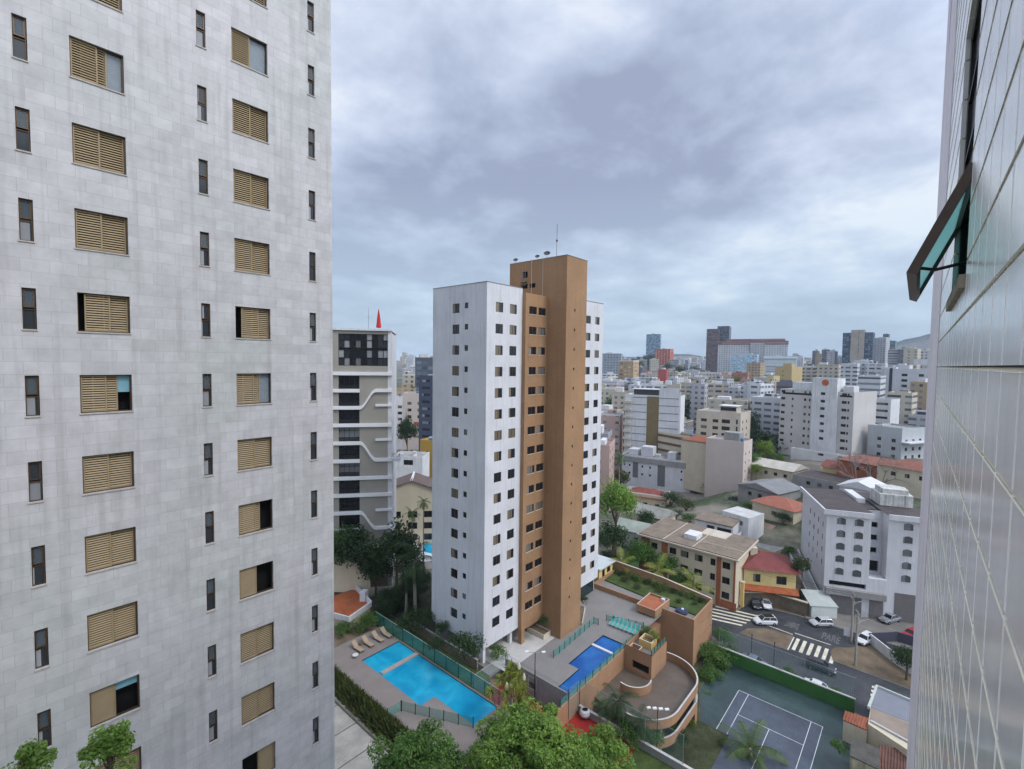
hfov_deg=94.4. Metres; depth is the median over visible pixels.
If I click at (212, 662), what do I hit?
narrow window
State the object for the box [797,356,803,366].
apartment building
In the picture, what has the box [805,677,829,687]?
parked car
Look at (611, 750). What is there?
tree
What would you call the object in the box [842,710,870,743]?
tiled house
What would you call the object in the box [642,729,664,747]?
bush
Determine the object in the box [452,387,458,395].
window
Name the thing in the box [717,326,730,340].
office tower
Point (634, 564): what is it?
bush
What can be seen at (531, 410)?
kitchen window
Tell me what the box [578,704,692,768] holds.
court wall
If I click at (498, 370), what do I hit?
window
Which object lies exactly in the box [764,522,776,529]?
house
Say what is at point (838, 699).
court wall
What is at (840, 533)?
window
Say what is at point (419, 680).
water
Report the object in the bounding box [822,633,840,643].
road marking
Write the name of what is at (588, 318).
window
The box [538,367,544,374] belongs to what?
kitchen window
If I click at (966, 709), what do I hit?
apartment building
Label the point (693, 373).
apartment building
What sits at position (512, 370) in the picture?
window
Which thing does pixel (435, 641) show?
bush
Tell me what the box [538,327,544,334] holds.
kitchen window
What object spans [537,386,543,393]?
kitchen window
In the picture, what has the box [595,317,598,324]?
window
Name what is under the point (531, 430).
kitchen window
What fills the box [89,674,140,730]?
window
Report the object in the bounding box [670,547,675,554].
window
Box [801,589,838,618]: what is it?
street shed
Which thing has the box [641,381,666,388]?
apartment building
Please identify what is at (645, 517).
tree
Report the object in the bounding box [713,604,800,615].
pavement
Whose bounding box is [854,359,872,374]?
apartment building
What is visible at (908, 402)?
apartment building
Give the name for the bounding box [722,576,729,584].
window
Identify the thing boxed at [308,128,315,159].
narrow window
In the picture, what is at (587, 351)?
window
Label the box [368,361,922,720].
ground
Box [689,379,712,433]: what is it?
apartment building
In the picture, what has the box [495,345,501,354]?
window
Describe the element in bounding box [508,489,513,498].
window
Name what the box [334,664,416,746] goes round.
hedge
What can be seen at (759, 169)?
sky
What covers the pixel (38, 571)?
narrow window
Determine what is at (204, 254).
narrow window
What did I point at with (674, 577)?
bush
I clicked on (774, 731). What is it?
court lines
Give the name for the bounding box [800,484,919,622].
apartment building
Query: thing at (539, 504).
kitchen window
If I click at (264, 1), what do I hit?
window
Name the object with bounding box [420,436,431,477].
apartment building
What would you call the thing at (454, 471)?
window
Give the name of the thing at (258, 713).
window
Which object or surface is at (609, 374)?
apartment building
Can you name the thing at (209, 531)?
narrow window
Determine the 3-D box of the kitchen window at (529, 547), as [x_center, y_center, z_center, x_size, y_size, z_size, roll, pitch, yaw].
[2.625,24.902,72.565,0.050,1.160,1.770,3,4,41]
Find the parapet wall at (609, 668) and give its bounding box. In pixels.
[556,635,631,726]
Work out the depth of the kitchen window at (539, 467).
73.65 m
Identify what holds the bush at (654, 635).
on the stair tower at (644, 654)
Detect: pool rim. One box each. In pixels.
[362,642,496,706]
[559,635,621,686]
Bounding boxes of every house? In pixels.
[334,560,371,629]
[396,451,429,478]
[617,517,651,547]
[627,486,669,506]
[630,502,678,524]
[636,593,669,617]
[694,512,741,535]
[722,506,763,539]
[737,478,800,503]
[741,546,801,596]
[750,495,802,524]
[751,457,807,482]
[755,543,785,553]
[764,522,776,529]
[792,469,851,489]
[820,459,836,473]
[834,454,892,478]
[837,477,884,492]
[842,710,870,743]
[867,684,909,756]
[875,459,922,498]
[879,745,906,768]
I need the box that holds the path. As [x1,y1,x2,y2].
[335,703,388,768]
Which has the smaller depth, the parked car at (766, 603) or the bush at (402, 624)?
the bush at (402, 624)
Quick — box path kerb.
[334,697,389,751]
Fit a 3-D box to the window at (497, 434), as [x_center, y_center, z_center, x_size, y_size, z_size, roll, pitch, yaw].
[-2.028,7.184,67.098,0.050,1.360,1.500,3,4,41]
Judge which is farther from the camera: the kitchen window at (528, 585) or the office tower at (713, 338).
the office tower at (713, 338)
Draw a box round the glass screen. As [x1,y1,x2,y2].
[375,611,509,704]
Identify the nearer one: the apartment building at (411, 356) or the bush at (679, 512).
the bush at (679, 512)
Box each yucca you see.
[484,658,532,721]
[499,694,527,714]
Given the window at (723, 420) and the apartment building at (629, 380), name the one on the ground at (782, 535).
the apartment building at (629, 380)
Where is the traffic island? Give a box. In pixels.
[740,628,792,648]
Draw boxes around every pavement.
[478,629,554,670]
[711,636,727,644]
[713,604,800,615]
[804,613,913,648]
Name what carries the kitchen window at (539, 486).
in the apartment tower at (517, 399)
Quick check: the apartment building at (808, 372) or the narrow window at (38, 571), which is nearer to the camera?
the narrow window at (38, 571)
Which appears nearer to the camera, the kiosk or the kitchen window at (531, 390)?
the kitchen window at (531, 390)
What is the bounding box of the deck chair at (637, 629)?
[633,624,640,634]
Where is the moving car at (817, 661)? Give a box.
[805,655,836,675]
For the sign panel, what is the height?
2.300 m
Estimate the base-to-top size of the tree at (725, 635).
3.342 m
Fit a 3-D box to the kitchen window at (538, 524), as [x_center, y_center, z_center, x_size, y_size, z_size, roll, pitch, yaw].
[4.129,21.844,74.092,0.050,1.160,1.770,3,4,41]
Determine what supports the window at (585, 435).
in the apartment tower at (517, 399)
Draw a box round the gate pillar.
[740,580,745,607]
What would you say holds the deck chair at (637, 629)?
on the deck
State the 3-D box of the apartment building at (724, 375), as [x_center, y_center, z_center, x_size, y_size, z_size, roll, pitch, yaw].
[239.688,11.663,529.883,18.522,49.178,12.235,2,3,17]
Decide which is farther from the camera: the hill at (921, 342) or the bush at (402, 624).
the hill at (921, 342)
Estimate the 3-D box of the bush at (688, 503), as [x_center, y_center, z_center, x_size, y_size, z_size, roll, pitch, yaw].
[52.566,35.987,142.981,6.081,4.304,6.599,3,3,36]
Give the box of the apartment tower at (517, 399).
[432,254,603,663]
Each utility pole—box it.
[850,592,863,642]
[854,609,868,665]
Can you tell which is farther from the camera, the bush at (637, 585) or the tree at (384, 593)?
the bush at (637, 585)
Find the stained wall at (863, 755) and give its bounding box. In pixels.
[849,736,878,768]
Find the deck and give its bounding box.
[372,572,694,686]
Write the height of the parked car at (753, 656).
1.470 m
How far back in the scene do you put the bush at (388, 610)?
78.50 m
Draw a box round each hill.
[626,354,805,359]
[897,334,929,349]
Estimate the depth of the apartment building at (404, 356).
1562.03 m
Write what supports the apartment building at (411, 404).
on the ground at (782, 535)
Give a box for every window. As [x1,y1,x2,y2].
[11,14,28,62]
[15,107,31,153]
[18,198,34,242]
[21,287,37,330]
[25,375,40,417]
[28,461,43,503]
[31,545,46,588]
[34,628,49,671]
[37,709,52,751]
[69,36,124,95]
[72,123,126,176]
[74,208,129,255]
[77,292,131,334]
[80,375,133,414]
[82,451,135,495]
[85,527,136,575]
[87,601,138,653]
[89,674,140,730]
[93,0,122,12]
[96,746,140,768]
[195,11,206,49]
[197,85,207,123]
[198,159,208,195]
[200,232,210,267]
[201,303,211,337]
[202,374,212,407]
[204,443,213,476]
[205,511,214,545]
[206,578,216,613]
[207,644,217,679]
[209,710,218,745]
[231,28,268,76]
[232,99,269,143]
[233,169,269,210]
[234,238,270,275]
[235,306,271,339]
[236,373,272,405]
[237,437,272,471]
[238,499,273,537]
[239,561,274,601]
[240,622,274,665]
[241,682,275,728]
[251,0,267,8]
[257,741,276,768]
[307,1,314,34]
[307,65,315,97]
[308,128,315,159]
[308,191,315,220]
[309,252,316,281]
[309,313,316,341]
[310,373,317,401]
[310,432,317,460]
[311,490,317,519]
[311,548,318,577]
[311,605,318,634]
[312,661,319,690]
[312,717,319,746]
[404,460,412,464]
[408,511,416,517]
[408,522,416,528]
[424,511,431,516]
[424,522,431,528]
[424,533,431,539]
[451,488,457,498]
[451,508,457,518]
[451,528,457,538]
[451,548,457,558]
[451,568,456,578]
[451,587,456,598]
[451,607,456,617]
[452,345,458,354]
[452,366,458,375]
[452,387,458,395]
[452,407,458,416]
[452,427,458,436]
[452,448,457,457]
[452,468,457,477]
[453,303,459,312]
[453,324,458,333]
[492,595,498,606]
[492,615,498,627]
[493,513,499,524]
[493,534,499,544]
[493,554,499,565]
[493,575,499,585]
[494,430,500,440]
[494,451,500,461]
[494,472,500,482]
[494,493,500,503]
[495,324,502,333]
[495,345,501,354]
[495,367,501,376]
[495,388,501,397]
[495,409,501,418]
[496,302,502,311]
[506,568,512,579]
[506,588,512,599]
[506,607,512,618]
[507,509,513,519]
[507,528,513,539]
[507,549,512,559]
[508,428,514,437]
[508,448,514,458]
[508,469,513,478]
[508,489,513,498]
[509,346,515,355]
[509,367,515,375]
[509,387,515,396]
[509,408,514,417]
[510,304,516,313]
[510,325,515,334]
[525,561,532,571]
[525,581,531,590]
[525,599,531,609]
[526,504,533,513]
[526,523,532,532]
[526,542,532,551]
[527,446,533,454]
[527,465,533,473]
[527,485,533,493]
[528,367,535,374]
[528,387,534,394]
[528,406,534,414]
[528,426,534,434]
[529,306,536,314]
[529,326,535,334]
[529,347,535,354]
[534,576,540,585]
[534,594,540,604]
[535,520,541,528]
[535,538,541,547]
[535,557,540,566]
[536,444,542,452]
[536,463,542,471]
[536,482,542,490]
[536,501,541,509]
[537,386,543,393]
[537,406,543,413]
[537,425,543,432]
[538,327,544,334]
[538,347,544,354]
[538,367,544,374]
[539,308,545,315]
[581,549,585,557]
[582,500,586,508]
[583,450,587,458]
[583,467,586,474]
[584,400,588,407]
[584,417,588,424]
[584,434,587,441]
[585,350,589,357]
[585,367,589,374]
[586,315,590,323]
[586,333,589,340]
[592,448,596,455]
[593,400,597,406]
[593,416,596,423]
[594,350,598,357]
[594,383,597,390]
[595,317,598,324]
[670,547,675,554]
[680,564,687,571]
[681,550,688,557]
[694,568,701,576]
[695,554,702,561]
[710,558,715,565]
[710,573,714,579]
[721,426,729,430]
[721,591,728,599]
[722,419,729,423]
[722,562,729,569]
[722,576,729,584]
[753,574,760,581]
[776,576,786,584]
[835,568,843,574]
[836,543,844,549]
[836,555,843,561]
[837,518,845,524]
[837,530,844,536]
[852,570,860,576]
[853,557,861,564]
[854,532,862,538]
[854,545,862,551]
[855,519,863,526]
[901,575,910,582]
[902,562,910,569]
[903,536,912,543]
[903,549,911,556]
[904,523,913,530]
[958,0,981,275]
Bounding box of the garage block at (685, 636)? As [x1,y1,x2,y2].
[594,569,712,666]
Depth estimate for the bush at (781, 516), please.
122.48 m
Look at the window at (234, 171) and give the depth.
21.44 m
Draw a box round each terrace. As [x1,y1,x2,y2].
[334,592,515,768]
[334,626,506,768]
[373,606,660,690]
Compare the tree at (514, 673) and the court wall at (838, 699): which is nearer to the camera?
the tree at (514, 673)
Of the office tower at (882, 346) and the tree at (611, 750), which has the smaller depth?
the tree at (611, 750)
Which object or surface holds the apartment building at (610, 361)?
on the ground at (782, 535)
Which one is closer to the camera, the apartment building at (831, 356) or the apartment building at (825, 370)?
the apartment building at (825, 370)
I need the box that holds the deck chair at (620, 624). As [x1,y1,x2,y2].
[616,618,623,629]
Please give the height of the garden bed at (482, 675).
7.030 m
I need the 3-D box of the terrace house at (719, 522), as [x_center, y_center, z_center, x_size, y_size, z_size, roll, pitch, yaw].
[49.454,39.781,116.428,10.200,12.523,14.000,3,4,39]
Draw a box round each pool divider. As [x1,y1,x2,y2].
[380,652,417,674]
[591,643,612,653]
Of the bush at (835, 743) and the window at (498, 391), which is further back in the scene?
the window at (498, 391)
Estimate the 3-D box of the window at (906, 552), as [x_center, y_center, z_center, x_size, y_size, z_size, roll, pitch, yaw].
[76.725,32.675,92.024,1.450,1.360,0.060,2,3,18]
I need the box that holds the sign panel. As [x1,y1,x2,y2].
[844,627,850,636]
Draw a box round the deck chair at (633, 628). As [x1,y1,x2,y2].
[629,623,635,632]
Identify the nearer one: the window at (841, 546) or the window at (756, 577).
the window at (841, 546)
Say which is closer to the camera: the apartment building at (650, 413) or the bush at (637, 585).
the bush at (637, 585)
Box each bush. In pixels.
[334,620,354,637]
[349,614,371,633]
[360,610,378,626]
[373,601,397,620]
[384,598,404,612]
[395,605,424,633]
[414,606,435,624]
[424,632,448,650]
[433,619,450,635]
[446,631,487,662]
[489,642,509,660]
[537,613,549,626]
[580,594,588,604]
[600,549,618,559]
[610,717,640,753]
[620,575,629,580]
[627,562,638,572]
[633,574,641,580]
[633,582,641,588]
[638,624,651,634]
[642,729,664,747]
[649,630,659,639]
[651,581,659,586]
[659,583,668,590]
[660,490,682,505]
[662,722,680,735]
[669,573,681,581]
[672,729,689,750]
[673,509,683,518]
[676,496,696,510]
[681,513,695,522]
[688,591,697,599]
[696,669,721,684]
[700,663,724,679]
[714,660,730,672]
[727,495,738,501]
[740,500,751,508]
[773,510,792,523]
[782,545,796,554]
[783,665,795,674]
[830,686,842,691]
[830,737,849,755]
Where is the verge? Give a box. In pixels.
[830,645,910,688]
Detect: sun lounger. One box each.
[351,640,363,651]
[362,635,373,647]
[371,630,383,641]
[380,626,392,638]
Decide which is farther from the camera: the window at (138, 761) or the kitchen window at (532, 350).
the kitchen window at (532, 350)
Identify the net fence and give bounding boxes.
[474,653,683,763]
[719,628,855,697]
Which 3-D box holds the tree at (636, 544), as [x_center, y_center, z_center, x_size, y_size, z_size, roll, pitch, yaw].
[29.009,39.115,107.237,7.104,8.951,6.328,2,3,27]
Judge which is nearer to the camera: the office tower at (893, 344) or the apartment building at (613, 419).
the apartment building at (613, 419)
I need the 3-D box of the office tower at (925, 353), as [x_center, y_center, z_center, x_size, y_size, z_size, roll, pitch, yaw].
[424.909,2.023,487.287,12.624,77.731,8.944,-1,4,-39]
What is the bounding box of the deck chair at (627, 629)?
[624,621,631,632]
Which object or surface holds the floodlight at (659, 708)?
on the garden bed at (702, 748)
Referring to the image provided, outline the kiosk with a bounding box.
[594,555,615,580]
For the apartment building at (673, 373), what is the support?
on the ground at (782, 535)
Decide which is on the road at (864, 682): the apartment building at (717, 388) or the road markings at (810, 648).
the road markings at (810, 648)
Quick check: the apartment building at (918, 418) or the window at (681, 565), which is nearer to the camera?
the window at (681, 565)
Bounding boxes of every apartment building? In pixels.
[0,0,334,768]
[333,328,409,586]
[396,384,415,450]
[396,396,408,449]
[396,471,431,543]
[402,354,406,364]
[402,372,414,386]
[402,391,418,449]
[406,358,414,367]
[407,354,414,358]
[409,365,414,373]
[419,374,432,451]
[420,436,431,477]
[599,437,614,511]
[601,384,614,404]
[601,404,624,434]
[601,409,623,471]
[601,424,611,438]
[602,352,622,373]
[602,372,617,379]
[602,378,621,386]
[612,387,633,408]
[617,378,635,385]
[618,359,638,379]
[621,445,690,492]
[623,388,684,452]
[625,378,640,386]
[628,382,640,390]
[634,377,645,383]
[637,359,646,370]
[637,518,758,610]
[639,366,644,374]
[639,375,653,383]
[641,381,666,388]
[646,372,657,378]
[649,358,658,370]
[657,431,709,457]
[658,368,668,383]
[663,381,680,394]
[667,376,683,383]
[668,371,681,377]
[669,359,677,368]
[681,371,690,376]
[681,379,695,414]
[681,435,706,492]
[684,417,693,426]
[684,425,692,432]
[685,359,689,369]
[685,370,699,376]
[689,375,704,381]
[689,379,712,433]
[696,404,750,438]
[700,371,719,377]
[702,361,705,368]
[704,431,751,496]
[705,380,713,383]
[707,381,728,397]
[707,396,749,409]
[710,376,733,385]
[718,373,731,378]
[728,384,740,397]
[730,353,758,374]
[732,371,748,382]
[734,383,746,397]
[741,377,750,383]
[746,379,763,398]
[747,362,765,378]
[749,381,773,398]
[750,393,779,448]
[753,376,766,380]
[764,355,796,374]
[764,379,780,393]
[767,375,779,380]
[775,363,802,381]
[776,379,792,393]
[778,377,876,455]
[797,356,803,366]
[799,364,815,381]
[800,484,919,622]
[812,350,819,365]
[815,352,821,365]
[815,362,840,377]
[821,348,829,361]
[826,350,837,363]
[837,355,841,363]
[840,362,859,385]
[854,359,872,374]
[858,372,885,397]
[866,361,887,374]
[867,422,924,459]
[875,397,899,423]
[881,365,898,375]
[884,359,928,397]
[887,348,897,364]
[887,390,917,424]
[895,364,912,368]
[897,347,905,364]
[906,0,1023,768]
[908,410,925,426]
[910,378,927,409]
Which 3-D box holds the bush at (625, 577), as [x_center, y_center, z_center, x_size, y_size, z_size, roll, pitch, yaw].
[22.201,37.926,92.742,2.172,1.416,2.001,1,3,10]
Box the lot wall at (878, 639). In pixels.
[869,631,912,673]
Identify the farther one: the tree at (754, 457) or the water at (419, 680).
the tree at (754, 457)
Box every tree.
[1,737,57,768]
[76,718,137,768]
[334,521,354,592]
[334,523,378,568]
[355,549,399,594]
[362,515,426,584]
[366,717,467,768]
[375,585,404,608]
[387,565,422,617]
[389,591,421,610]
[391,541,431,620]
[396,414,418,450]
[400,570,431,601]
[404,507,419,536]
[417,496,428,567]
[464,695,599,768]
[565,721,635,768]
[591,691,613,720]
[597,683,639,724]
[598,518,631,557]
[599,476,640,552]
[603,395,611,404]
[611,547,634,571]
[614,451,628,484]
[614,469,630,483]
[617,550,639,564]
[625,538,655,558]
[626,703,660,743]
[631,548,653,568]
[637,508,655,523]
[644,553,676,582]
[651,551,679,577]
[661,363,671,368]
[671,568,696,587]
[672,366,687,371]
[680,567,715,593]
[684,399,696,417]
[697,640,738,666]
[712,626,737,644]
[717,718,788,768]
[723,641,739,651]
[749,464,762,479]
[750,409,761,430]
[750,426,763,453]
[750,431,787,454]
[752,451,760,461]
[754,438,775,457]
[772,453,785,461]
[790,552,811,599]
[825,452,912,488]
[889,644,912,679]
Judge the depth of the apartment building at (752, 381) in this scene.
294.57 m
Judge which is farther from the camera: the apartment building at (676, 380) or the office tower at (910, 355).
the office tower at (910, 355)
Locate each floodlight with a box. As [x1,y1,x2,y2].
[525,650,545,701]
[646,706,668,747]
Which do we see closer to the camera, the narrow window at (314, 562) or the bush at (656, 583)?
the narrow window at (314, 562)
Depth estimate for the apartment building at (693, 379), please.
396.15 m
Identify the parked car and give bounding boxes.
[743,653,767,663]
[751,598,761,608]
[752,614,777,625]
[761,598,772,609]
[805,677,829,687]
[808,616,833,627]
[858,630,871,646]
[878,612,901,624]
[902,627,913,635]
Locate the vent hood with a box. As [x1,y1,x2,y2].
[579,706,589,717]
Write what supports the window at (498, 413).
in the apartment tower at (517, 399)
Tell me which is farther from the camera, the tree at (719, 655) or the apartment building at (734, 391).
the apartment building at (734, 391)
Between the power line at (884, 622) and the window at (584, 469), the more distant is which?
the window at (584, 469)
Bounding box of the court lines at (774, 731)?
[716,690,822,768]
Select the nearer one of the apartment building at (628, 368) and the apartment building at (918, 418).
the apartment building at (918, 418)
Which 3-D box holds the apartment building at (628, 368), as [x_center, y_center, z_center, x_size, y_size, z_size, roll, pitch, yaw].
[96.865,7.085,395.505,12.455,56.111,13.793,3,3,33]
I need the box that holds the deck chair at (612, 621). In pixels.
[608,615,615,625]
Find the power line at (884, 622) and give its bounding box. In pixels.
[857,609,912,634]
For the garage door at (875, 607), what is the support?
in the apartment building at (862, 546)
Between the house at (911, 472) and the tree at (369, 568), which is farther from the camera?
the house at (911, 472)
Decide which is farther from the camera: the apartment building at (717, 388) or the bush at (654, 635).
the apartment building at (717, 388)
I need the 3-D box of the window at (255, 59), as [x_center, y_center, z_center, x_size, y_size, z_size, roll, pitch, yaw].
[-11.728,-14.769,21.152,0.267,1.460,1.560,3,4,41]
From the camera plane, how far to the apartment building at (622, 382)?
345.16 m
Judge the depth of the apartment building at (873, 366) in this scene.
349.87 m
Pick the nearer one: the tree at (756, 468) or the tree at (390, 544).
the tree at (390, 544)
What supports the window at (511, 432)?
in the apartment tower at (517, 399)
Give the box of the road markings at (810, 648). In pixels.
[712,606,873,695]
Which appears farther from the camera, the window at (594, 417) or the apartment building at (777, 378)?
the apartment building at (777, 378)
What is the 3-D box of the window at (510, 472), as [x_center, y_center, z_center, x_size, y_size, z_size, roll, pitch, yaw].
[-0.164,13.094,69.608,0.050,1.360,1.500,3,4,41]
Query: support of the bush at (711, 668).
on the garden bed at (702, 748)
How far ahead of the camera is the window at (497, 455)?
67.22 m
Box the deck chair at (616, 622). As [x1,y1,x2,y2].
[612,617,619,628]
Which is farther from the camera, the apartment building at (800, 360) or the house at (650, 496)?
the apartment building at (800, 360)
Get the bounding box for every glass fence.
[387,700,473,727]
[553,617,598,657]
[606,614,643,628]
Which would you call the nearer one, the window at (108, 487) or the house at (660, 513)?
the window at (108, 487)
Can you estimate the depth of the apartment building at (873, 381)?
240.37 m
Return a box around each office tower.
[415,354,432,390]
[646,333,660,356]
[655,348,673,364]
[705,329,719,371]
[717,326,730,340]
[842,330,874,362]
[874,337,889,363]
[890,340,896,348]
[903,348,920,368]
[920,348,928,368]
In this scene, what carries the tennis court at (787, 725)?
on the court surround
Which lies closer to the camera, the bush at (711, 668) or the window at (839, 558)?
the bush at (711, 668)
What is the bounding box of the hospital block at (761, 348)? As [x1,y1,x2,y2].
[717,339,788,371]
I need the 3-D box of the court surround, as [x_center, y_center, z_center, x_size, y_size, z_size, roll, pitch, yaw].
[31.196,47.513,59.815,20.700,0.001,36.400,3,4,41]
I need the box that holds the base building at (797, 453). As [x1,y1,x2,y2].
[790,447,851,460]
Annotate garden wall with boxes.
[412,622,478,669]
[612,561,711,599]
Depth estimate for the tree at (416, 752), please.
42.91 m
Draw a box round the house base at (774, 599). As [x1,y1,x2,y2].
[759,575,803,607]
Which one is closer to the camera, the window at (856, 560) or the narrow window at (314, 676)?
the narrow window at (314, 676)
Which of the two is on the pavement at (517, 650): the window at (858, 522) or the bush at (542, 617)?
the bush at (542, 617)
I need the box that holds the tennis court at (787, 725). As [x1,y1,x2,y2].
[711,691,821,768]
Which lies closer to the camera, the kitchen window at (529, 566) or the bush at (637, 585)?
the kitchen window at (529, 566)
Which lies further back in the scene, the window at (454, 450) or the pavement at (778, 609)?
the pavement at (778, 609)
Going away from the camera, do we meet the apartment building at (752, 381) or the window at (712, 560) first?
the window at (712, 560)
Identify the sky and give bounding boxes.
[331,0,948,360]
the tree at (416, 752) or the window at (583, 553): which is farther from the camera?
the window at (583, 553)
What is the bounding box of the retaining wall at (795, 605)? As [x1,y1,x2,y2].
[744,591,807,615]
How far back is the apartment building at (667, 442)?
185.55 m
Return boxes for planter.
[580,605,584,624]
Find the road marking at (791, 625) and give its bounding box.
[784,621,798,629]
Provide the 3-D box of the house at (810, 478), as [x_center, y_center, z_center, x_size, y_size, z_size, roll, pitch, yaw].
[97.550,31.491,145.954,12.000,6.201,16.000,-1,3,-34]
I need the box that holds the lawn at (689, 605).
[605,572,707,615]
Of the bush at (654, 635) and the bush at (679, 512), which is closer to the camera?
the bush at (654, 635)
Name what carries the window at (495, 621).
in the apartment tower at (517, 399)
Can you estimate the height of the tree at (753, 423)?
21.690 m
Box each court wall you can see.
[506,658,566,707]
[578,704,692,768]
[718,645,855,712]
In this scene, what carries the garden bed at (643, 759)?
on the ground at (782, 535)
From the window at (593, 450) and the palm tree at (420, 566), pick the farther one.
the window at (593, 450)
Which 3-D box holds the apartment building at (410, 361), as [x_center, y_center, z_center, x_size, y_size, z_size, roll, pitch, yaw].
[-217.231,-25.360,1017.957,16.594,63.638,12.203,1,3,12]
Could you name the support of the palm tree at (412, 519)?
on the ground at (782, 535)
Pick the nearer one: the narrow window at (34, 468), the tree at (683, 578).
the narrow window at (34, 468)
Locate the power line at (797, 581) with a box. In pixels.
[742,565,853,595]
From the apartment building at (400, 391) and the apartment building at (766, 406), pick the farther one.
the apartment building at (400, 391)
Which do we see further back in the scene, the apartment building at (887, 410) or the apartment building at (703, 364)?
the apartment building at (703, 364)
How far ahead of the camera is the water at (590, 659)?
68.59 m
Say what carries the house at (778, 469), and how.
on the ground at (782, 535)
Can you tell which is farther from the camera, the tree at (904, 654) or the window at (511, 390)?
the tree at (904, 654)
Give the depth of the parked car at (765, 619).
90.87 m
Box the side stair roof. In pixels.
[788,549,817,600]
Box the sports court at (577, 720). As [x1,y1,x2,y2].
[488,685,635,766]
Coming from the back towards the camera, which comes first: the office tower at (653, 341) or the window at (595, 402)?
the office tower at (653, 341)
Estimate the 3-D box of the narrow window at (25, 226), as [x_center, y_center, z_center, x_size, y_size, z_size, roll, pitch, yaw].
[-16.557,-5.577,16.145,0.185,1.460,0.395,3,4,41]
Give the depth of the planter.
80.53 m
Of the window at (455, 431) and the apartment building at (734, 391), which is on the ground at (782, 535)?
the apartment building at (734, 391)
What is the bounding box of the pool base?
[413,544,431,568]
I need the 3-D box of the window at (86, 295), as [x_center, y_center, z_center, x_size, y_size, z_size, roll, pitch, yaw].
[-15.317,-2.638,17.805,0.255,1.460,1.560,3,4,41]
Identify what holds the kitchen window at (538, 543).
in the apartment tower at (517, 399)
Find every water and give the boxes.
[363,642,495,724]
[424,544,431,552]
[559,636,620,693]
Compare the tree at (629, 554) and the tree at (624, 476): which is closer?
the tree at (629, 554)
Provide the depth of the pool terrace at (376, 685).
62.12 m
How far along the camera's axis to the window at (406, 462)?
149.21 m
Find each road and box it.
[711,605,909,716]
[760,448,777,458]
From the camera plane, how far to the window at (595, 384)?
86.52 m
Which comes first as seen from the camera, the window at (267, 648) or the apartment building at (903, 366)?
the window at (267, 648)
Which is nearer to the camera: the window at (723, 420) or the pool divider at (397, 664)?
the pool divider at (397, 664)
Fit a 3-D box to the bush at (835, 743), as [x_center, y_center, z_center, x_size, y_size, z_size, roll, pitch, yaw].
[40.560,45.036,58.925,2.171,1.632,2.242,3,4,43]
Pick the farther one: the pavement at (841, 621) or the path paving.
the pavement at (841, 621)
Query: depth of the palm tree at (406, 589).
77.24 m
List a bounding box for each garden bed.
[369,573,483,669]
[371,608,489,696]
[626,747,673,768]
[662,645,728,768]
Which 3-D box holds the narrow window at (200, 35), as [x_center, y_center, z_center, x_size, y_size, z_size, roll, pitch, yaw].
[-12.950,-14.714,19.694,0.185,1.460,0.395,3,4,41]
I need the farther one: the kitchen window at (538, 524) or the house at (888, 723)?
the kitchen window at (538, 524)
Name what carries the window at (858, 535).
in the apartment building at (862, 546)
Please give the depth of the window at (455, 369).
68.91 m
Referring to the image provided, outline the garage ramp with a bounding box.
[595,652,697,750]
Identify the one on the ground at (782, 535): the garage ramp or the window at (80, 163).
the garage ramp
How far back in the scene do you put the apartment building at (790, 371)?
334.75 m
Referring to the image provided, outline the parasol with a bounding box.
[376,309,380,328]
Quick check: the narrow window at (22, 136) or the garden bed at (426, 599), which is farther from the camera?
the garden bed at (426, 599)
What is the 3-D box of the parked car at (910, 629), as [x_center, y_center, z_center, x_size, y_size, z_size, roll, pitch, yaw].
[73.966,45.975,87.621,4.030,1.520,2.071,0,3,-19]
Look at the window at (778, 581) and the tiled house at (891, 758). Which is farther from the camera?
the window at (778, 581)
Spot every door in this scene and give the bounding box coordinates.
[602,566,609,576]
[830,594,861,616]
[869,600,882,618]
[894,593,915,622]
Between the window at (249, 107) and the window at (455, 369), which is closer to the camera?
the window at (249, 107)
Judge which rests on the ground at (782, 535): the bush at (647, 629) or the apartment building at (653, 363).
the apartment building at (653, 363)
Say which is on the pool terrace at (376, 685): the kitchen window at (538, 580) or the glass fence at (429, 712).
the glass fence at (429, 712)
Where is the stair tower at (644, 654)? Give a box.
[624,630,666,679]
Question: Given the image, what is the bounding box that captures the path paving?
[335,703,387,768]
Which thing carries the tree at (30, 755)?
on the ground at (782, 535)
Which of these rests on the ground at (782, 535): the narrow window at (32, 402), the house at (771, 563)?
the house at (771, 563)
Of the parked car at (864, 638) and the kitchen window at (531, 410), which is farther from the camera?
the parked car at (864, 638)
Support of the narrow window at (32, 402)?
in the apartment building at (166, 456)
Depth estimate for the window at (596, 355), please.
86.25 m
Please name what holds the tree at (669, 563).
on the ground at (782, 535)
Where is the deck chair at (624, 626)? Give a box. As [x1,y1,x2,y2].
[620,620,627,630]
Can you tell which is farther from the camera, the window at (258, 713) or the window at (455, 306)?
the window at (455, 306)
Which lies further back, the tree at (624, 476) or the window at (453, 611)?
the tree at (624, 476)
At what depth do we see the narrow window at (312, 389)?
24.02 m
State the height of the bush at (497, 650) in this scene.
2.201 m
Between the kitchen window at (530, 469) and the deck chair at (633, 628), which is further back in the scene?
the deck chair at (633, 628)
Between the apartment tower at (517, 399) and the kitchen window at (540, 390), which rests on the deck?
the apartment tower at (517, 399)
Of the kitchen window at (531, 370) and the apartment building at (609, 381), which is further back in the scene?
the apartment building at (609, 381)
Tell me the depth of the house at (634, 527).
117.79 m
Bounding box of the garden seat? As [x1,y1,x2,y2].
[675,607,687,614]
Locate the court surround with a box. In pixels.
[700,664,850,768]

